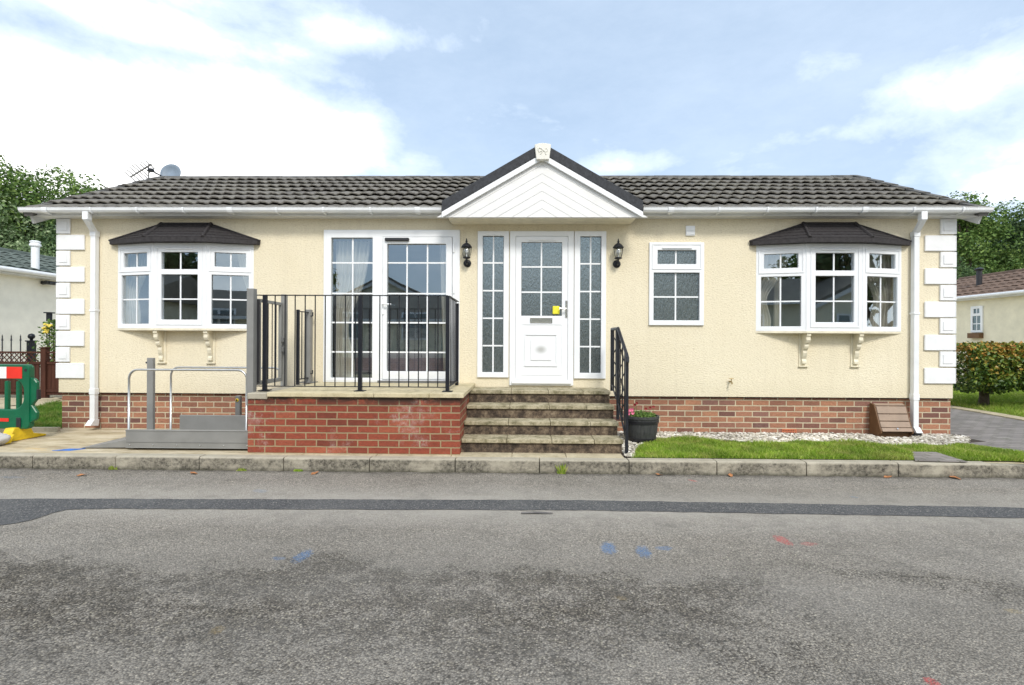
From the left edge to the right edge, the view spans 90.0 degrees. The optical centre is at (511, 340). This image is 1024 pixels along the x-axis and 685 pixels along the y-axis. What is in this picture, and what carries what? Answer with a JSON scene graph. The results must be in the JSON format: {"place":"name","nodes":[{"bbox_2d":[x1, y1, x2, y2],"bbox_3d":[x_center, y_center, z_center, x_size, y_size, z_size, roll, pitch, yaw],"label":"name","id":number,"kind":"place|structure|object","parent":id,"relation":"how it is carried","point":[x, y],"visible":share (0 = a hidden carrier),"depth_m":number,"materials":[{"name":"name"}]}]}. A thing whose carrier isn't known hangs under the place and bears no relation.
{"place":"outdoors","nodes":[
{"label":"outdoors","id":0,"kind":"place"},
{"bbox_2d":[0,396,61,408],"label":"garden path","id":1,"kind":"structure","parent":0,"point":[39,401],"depth_m":9.98,"materials":[{"name":"beige concrete"}]},
{"bbox_2d":[33,399,61,426],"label":"grass","id":2,"kind":"structure","parent":0,"point":[49,412],"depth_m":7.95,"materials":[{"name":"green plant"}]},
{"bbox_2d":[0,428,251,454],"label":"concrete apron","id":3,"kind":"object","parent":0,"point":[69,438],"visible":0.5,"depth_m":5.91,"materials":[{"name":"beige concrete"}]},
{"bbox_2d":[0,433,10,445],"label":"sandbag","id":4,"kind":"object","parent":3,"relation":"on","point":[4,438],"visible":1,"depth_m":5.88,"materials":[{"name":"white fabric"}]},
{"bbox_2d":[0,364,45,443],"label":"traffic barrier","id":5,"kind":"object","parent":3,"relation":"on","point":[17,424],"visible":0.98,"depth_m":6.20,"materials":[{"name":"green plastic"}]},
{"bbox_2d":[0,427,59,432],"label":"lawn edging","id":6,"kind":"object","parent":3,"relation":"on","point":[45,429],"visible":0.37,"depth_m":6.77,"materials":[{"name":"concrete"}]},
{"bbox_2d":[52,449,79,450],"bbox_3d":[-4.924,1.208,5.690,0.286,0.004,0.095,0,0,-2],"label":"paint patch","id":7,"kind":"object","parent":3,"relation":"on","point":[66,450],"visible":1,"depth_m":5.65,"materials":[{"name":"blue paint"}]},
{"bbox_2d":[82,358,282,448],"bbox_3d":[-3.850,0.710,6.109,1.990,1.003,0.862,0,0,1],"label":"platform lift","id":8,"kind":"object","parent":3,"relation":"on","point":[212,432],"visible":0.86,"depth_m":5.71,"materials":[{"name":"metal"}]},
{"bbox_2d":[249,452,623,457],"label":"path","id":9,"kind":"structure","parent":0,"point":[539,455],"depth_m":5.50,"materials":[{"name":"beige concrete"}]},
{"bbox_2d":[0,468,1023,684],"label":"road","id":10,"kind":"structure","parent":0,"point":[118,596],"depth_m":2.88,"materials":[{"name":"grey asphalt"}]},
{"bbox_2d":[0,498,1023,524],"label":"road repair","id":11,"kind":"structure","parent":10,"relation":"on","point":[12,511],"depth_m":4.22,"materials":[{"name":"asphalt"}]},
{"bbox_2d":[521,511,552,513],"bbox_3d":[0.197,1.357,4.049,0.251,0.016,0.024,0,0,-1],"label":"drain cover","id":12,"kind":"object","parent":10,"relation":"on","point":[533,512],"visible":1,"depth_m":4.04,"materials":[{"name":"grey metal"}]},
{"bbox_2d":[555,463,567,473],"bbox_3d":[0.509,1.308,5.262,0.137,0.128,0.048,0,0,1],"label":"weed","id":13,"kind":"object","parent":10,"relation":"on","point":[563,470],"visible":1,"depth_m":5.27,"materials":[{"name":"green plant"}]},
{"bbox_2d":[0,378,1023,472],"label":"garden ground","id":14,"kind":"structure","parent":0,"point":[13,399],"depth_m":5.45,"materials":[{"name":"green plant"}]},
{"bbox_2d":[0,240,58,361],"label":"neighbour home","id":15,"kind":"object","parent":14,"relation":"on","point":[28,282],"visible":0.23,"depth_m":12.77,"materials":[{"name":"white paint"}]},
{"bbox_2d":[2,238,58,256],"bbox_3d":[-22.960,-1.721,24.713,5.258,6.141,5.491,0,0,1],"label":"tree","id":16,"kind":"object","parent":14,"relation":"on","point":[24,248],"visible":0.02,"depth_m":23.83,"materials":[{"name":"green plant"}]},
{"bbox_2d":[0,347,61,397],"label":"trellis fence","id":17,"kind":"object","parent":14,"relation":"on","point":[45,372],"visible":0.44,"depth_m":10.66,"materials":[{"name":"brown wood"}]},
{"bbox_2d":[25,333,37,361],"bbox_3d":[-10.980,0.529,11.696,0.160,1.398,0.160,0,0,1],"label":"finial post","id":18,"kind":"object","parent":14,"relation":"on","point":[31,342],"visible":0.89,"depth_m":11.64,"materials":[{"name":"black metal"}]},
{"bbox_2d":[23,319,58,363],"bbox_3d":[-9.997,0.346,11.143,0.972,1.675,1.084,0,0,42],"label":"rose bush","id":19,"kind":"object","parent":14,"relation":"on","point":[48,327],"visible":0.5,"depth_m":11.08,"materials":[{"name":"green plant"}]},
{"bbox_2d":[43,312,54,344],"bbox_3d":[-10.275,0.269,11.482,0.356,1.825,0.140,0,0,1],"label":"garden lantern","id":20,"kind":"object","parent":14,"relation":"on","point":[48,315],"visible":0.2,"depth_m":11.45,"materials":[{"name":"black metal"}]},
{"bbox_2d":[247,382,474,455],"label":"brick terrace","id":21,"kind":"structure","parent":14,"relation":"on","point":[369,420],"depth_m":5.54,"materials":[{"name":"brick"}]},
{"bbox_2d":[246,288,287,405],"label":"lift gate","id":22,"kind":"structure","parent":21,"relation":"attached to","point":[253,367],"depth_m":5.72,"materials":[{"name":"black metal"}]},
{"bbox_2d":[296,310,317,384],"bbox_3d":[-2.721,0.070,6.709,0.200,0.975,0.418,0,0,1],"label":"short railing","id":23,"kind":"object","parent":21,"relation":"on","point":[309,333],"visible":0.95,"depth_m":6.82,"materials":[{"name":"black metal"}]},
{"bbox_2d":[257,295,458,391],"bbox_3d":[-1.774,0.024,6.129,2.238,1.075,0.903,0,0,1],"label":"terrace railing","id":24,"kind":"object","parent":21,"relation":"on","point":[454,345],"visible":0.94,"depth_m":5.73,"materials":[{"name":"black metal"}]},
{"bbox_2d":[18,143,993,435],"bbox_3d":[-0.149,-0.802,9.155,12.614,4.363,5.470,0,0,1],"label":"park home","id":25,"kind":"object","parent":14,"relation":"on","point":[812,303],"visible":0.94,"depth_m":6.87,"materials":[{"name":"paint"}]},
{"bbox_2d":[124,157,154,180],"bbox_3d":[-7.190,-2.934,9.924,0.524,1.260,0.272,0,0,1],"label":"tv aerial","id":26,"kind":"object","parent":25,"relation":"attached to","point":[139,171],"visible":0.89,"depth_m":9.91,"materials":[{"name":"silver metal"}]},
{"bbox_2d":[147,164,180,175],"bbox_3d":[-6.672,-2.964,9.761,0.292,0.926,0.543,0,0,35],"label":"satellite dish","id":27,"kind":"object","parent":25,"relation":"attached to","point":[171,170],"visible":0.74,"depth_m":9.90,"materials":[{"name":"paint"}]},
{"bbox_2d":[108,222,260,363],"bbox_3d":[-4.446,-0.653,6.903,2.081,1.919,0.451,0,0,1],"label":"bay window","id":28,"kind":"structure","parent":25,"relation":"in","point":[146,248],"depth_m":6.85,"materials":[{"name":"white plastic"}]},
{"bbox_2d":[350,325,442,373],"bbox_3d":[-1.554,0.143,8.541,2.420,0.840,1.050,0,0,1],"label":"sofa","id":29,"kind":"object","parent":25,"relation":"on","point":[413,343],"visible":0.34,"depth_m":8.57,"materials":[{"name":"fabric"}]},
{"bbox_2d":[382,237,454,379],"bbox_3d":[-1.258,-0.438,6.881,0.976,1.914,0.148,0,0,1],"label":"french door","id":30,"kind":"structure","parent":25,"relation":"in","point":[448,241],"depth_m":6.88,"materials":[{"name":"white plastic"}]},
{"bbox_2d":[461,238,471,266],"bbox_3d":[-0.602,-1.175,6.803,0.148,0.368,0.188,0,0,1],"label":"wall lantern","id":31,"kind":"object","parent":25,"relation":"attached to","point":[466,246],"depth_m":6.77,"materials":[{"name":"black metal"}]},
{"bbox_2d":[515,236,567,379],"bbox_3d":[0.396,-0.439,6.855,0.697,1.925,0.137,0,0,1],"label":"front door","id":32,"kind":"structure","parent":25,"relation":"in","point":[541,261],"depth_m":6.86,"materials":[{"name":"plastic"}]},
{"bbox_2d":[553,306,559,313],"bbox_3d":[0.589,-0.412,6.844,0.092,0.108,0.014,0,0,1],"label":"notice card","id":33,"kind":"object","parent":25,"relation":"attached to","point":[556,309],"visible":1,"depth_m":6.84,"materials":[{"name":"yellow paper"}]},
{"bbox_2d":[613,239,623,267],"bbox_3d":[1.401,-1.163,6.765,0.148,0.371,0.188,0,0,1],"label":"wall lantern","id":34,"kind":"object","parent":25,"relation":"attached to","point":[618,246],"depth_m":6.73,"materials":[{"name":"black metal"}]},
{"bbox_2d":[649,242,703,325],"bbox_3d":[2.194,-0.760,6.847,0.726,1.106,0.095,0,0,1],"label":"window","id":35,"kind":"structure","parent":25,"relation":"in","point":[676,269],"depth_m":6.86,"materials":[{"name":"white plastic"}]},
{"bbox_2d":[749,222,911,366],"bbox_3d":[4.206,-0.616,6.773,2.120,1.927,0.521,0,0,1],"label":"bay window","id":36,"kind":"structure","parent":25,"relation":"in","point":[871,249],"depth_m":6.71,"materials":[{"name":"white plastic"}]},
{"bbox_2d":[461,387,622,453],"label":"entrance steps","id":37,"kind":"structure","parent":14,"relation":"on","point":[538,420],"depth_m":5.91,"materials":[{"name":"beige stone"}]},
{"bbox_2d":[947,191,1023,276],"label":"tree","id":38,"kind":"object","parent":14,"relation":"on","point":[968,232],"visible":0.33,"depth_m":27.24,"materials":[{"name":"green plant"}]},
{"bbox_2d":[950,405,1023,420],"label":"drive edging","id":39,"kind":"object","parent":14,"relation":"on","point":[990,413],"visible":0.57,"depth_m":8.94,"materials":[{"name":"beige concrete"}]},
{"bbox_2d":[953,267,1023,375],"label":"neighbour home","id":40,"kind":"object","parent":14,"relation":"on","point":[989,307],"visible":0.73,"depth_m":17.76,"materials":[{"name":"white paint"}]},
{"bbox_2d":[970,306,983,332],"bbox_3d":[16.323,-0.758,17.975,0.048,0.926,0.467,0,0,1],"label":"window","id":41,"kind":"structure","parent":40,"relation":"in","point":[977,312],"depth_m":17.96,"materials":[{"name":"white plastic"}]},
{"bbox_2d":[958,197,1023,262],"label":"tree","id":42,"kind":"object","parent":14,"relation":"on","point":[1004,210],"visible":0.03,"depth_m":31.63,"materials":[{"name":"green plant"}]},
{"bbox_2d":[983,208,1023,265],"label":"tree","id":43,"kind":"object","parent":14,"relation":"on","point":[1019,225],"visible":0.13,"depth_m":28.48,"materials":[{"name":"green plant"}]},
{"bbox_2d":[0,0,1023,243],"label":"sky","id":44,"kind":"structure","parent":0,"point":[923,95],"materials":[{"name":"blue"}]},
{"bbox_2d":[621,439,986,457],"bbox_3d":[3.809,1.254,6.116,5.205,0.001,1.515,0,0,1],"label":"gravel bed","id":45,"kind":"object","parent":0,"point":[971,440],"visible":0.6,"depth_m":6.43,"materials":[{"name":"grey gravel"}]},
{"bbox_2d":[610,327,628,453],"bbox_3d":[1.260,0.533,6.034,0.057,1.405,1.009,0,0,1],"label":"step handrail","id":46,"kind":"object","parent":45,"relation":"on","point":[618,351],"visible":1,"depth_m":5.96,"materials":[{"name":"metal"}]},
{"bbox_2d":[628,414,658,442],"bbox_3d":[1.590,1.075,6.296,0.428,0.325,0.428,0,0,1],"label":"planter tub","id":47,"kind":"object","parent":45,"relation":"on","point":[642,429],"visible":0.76,"depth_m":6.12,"materials":[{"name":"black wood"}]},
{"bbox_2d":[628,402,655,416],"bbox_3d":[1.590,0.863,6.297,0.349,0.226,0.351,0,0,38],"label":"flowering plant","id":48,"kind":"object","parent":47,"relation":"on","point":[636,413],"visible":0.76,"depth_m":6.27,"materials":[{"name":"green plant"}]},
{"bbox_2d":[617,431,970,456],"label":"gravel","id":49,"kind":"structure","parent":45,"relation":"on","point":[937,438],"depth_m":6.53,"materials":[{"name":"white gravel"}]},
{"bbox_2d":[869,403,913,436],"bbox_3d":[4.968,1.064,6.703,0.419,0.479,0.237,0,0,1],"label":"ground box","id":50,"kind":"object","parent":45,"relation":"on","point":[883,413],"visible":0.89,"depth_m":6.67,"materials":[{"name":"brown wood"}]},
{"bbox_2d":[631,434,1023,461],"bbox_3d":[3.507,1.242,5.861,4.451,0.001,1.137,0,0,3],"label":"lawn","id":51,"kind":"structure","parent":0,"point":[791,457],"depth_m":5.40,"materials":[{"name":"plant"}]},
{"bbox_2d":[950,408,1023,450],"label":"driveway","id":52,"kind":"structure","parent":0,"point":[998,432],"depth_m":7.39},
{"bbox_2d":[950,384,1023,416],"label":"grass","id":53,"kind":"structure","parent":0,"point":[1014,403],"depth_m":10.31,"materials":[{"name":"green plant"}]},
{"bbox_2d":[953,340,1023,405],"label":"hedge","id":54,"kind":"object","parent":53,"relation":"on","point":[997,367],"visible":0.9,"depth_m":9.39,"materials":[{"name":"green plant"}]},
{"label":"ground","id":55,"kind":"structure","parent":0,"visible":0},
{"bbox_2d":[0,193,55,252],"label":"tree","id":56,"kind":"object","parent":55,"relation":"on","point":[10,233],"visible":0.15,"depth_m":26.00,"materials":[{"name":"green plant"}]},
{"bbox_2d":[2,219,58,256],"bbox_3d":[-23.337,-2.670,27.157,6.503,8.040,5.862,0,0,-45],"label":"tree","id":57,"kind":"object","parent":55,"relation":"on","point":[48,242],"visible":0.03,"depth_m":25.39,"materials":[{"name":"green plant"}]},
{"bbox_2d":[0,155,106,251],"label":"tree","id":58,"kind":"object","parent":55,"relation":"on","point":[17,186],"visible":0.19,"depth_m":27.43,"materials":[{"name":"green plant"}]},
{"bbox_2d":[0,452,1023,477],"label":"kerb","id":59,"kind":"structure","parent":55,"relation":"on","point":[694,466],"depth_m":5.32,"materials":[{"name":"concrete"}]},
{"bbox_2d":[954,255,990,279],"bbox_3d":[21.726,-1.343,25.471,3.936,5.805,4.628,0,0,1],"label":"tree","id":60,"kind":"object","parent":55,"relation":"on","point":[969,269],"visible":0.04,"depth_m":24.56,"materials":[{"name":"green plant"}]},
{"label":"drain base","id":61,"kind":"structure","parent":0,"visible":0},
{"bbox_2d":[913,451,966,461],"bbox_3d":[4.444,1.238,5.484,0.550,0.007,0.471,0,0,1],"label":"drain cover","id":62,"kind":"object","parent":61,"relation":"on","point":[930,456],"visible":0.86,"depth_m":5.42,"materials":[{"name":"grey concrete"}]}
]}

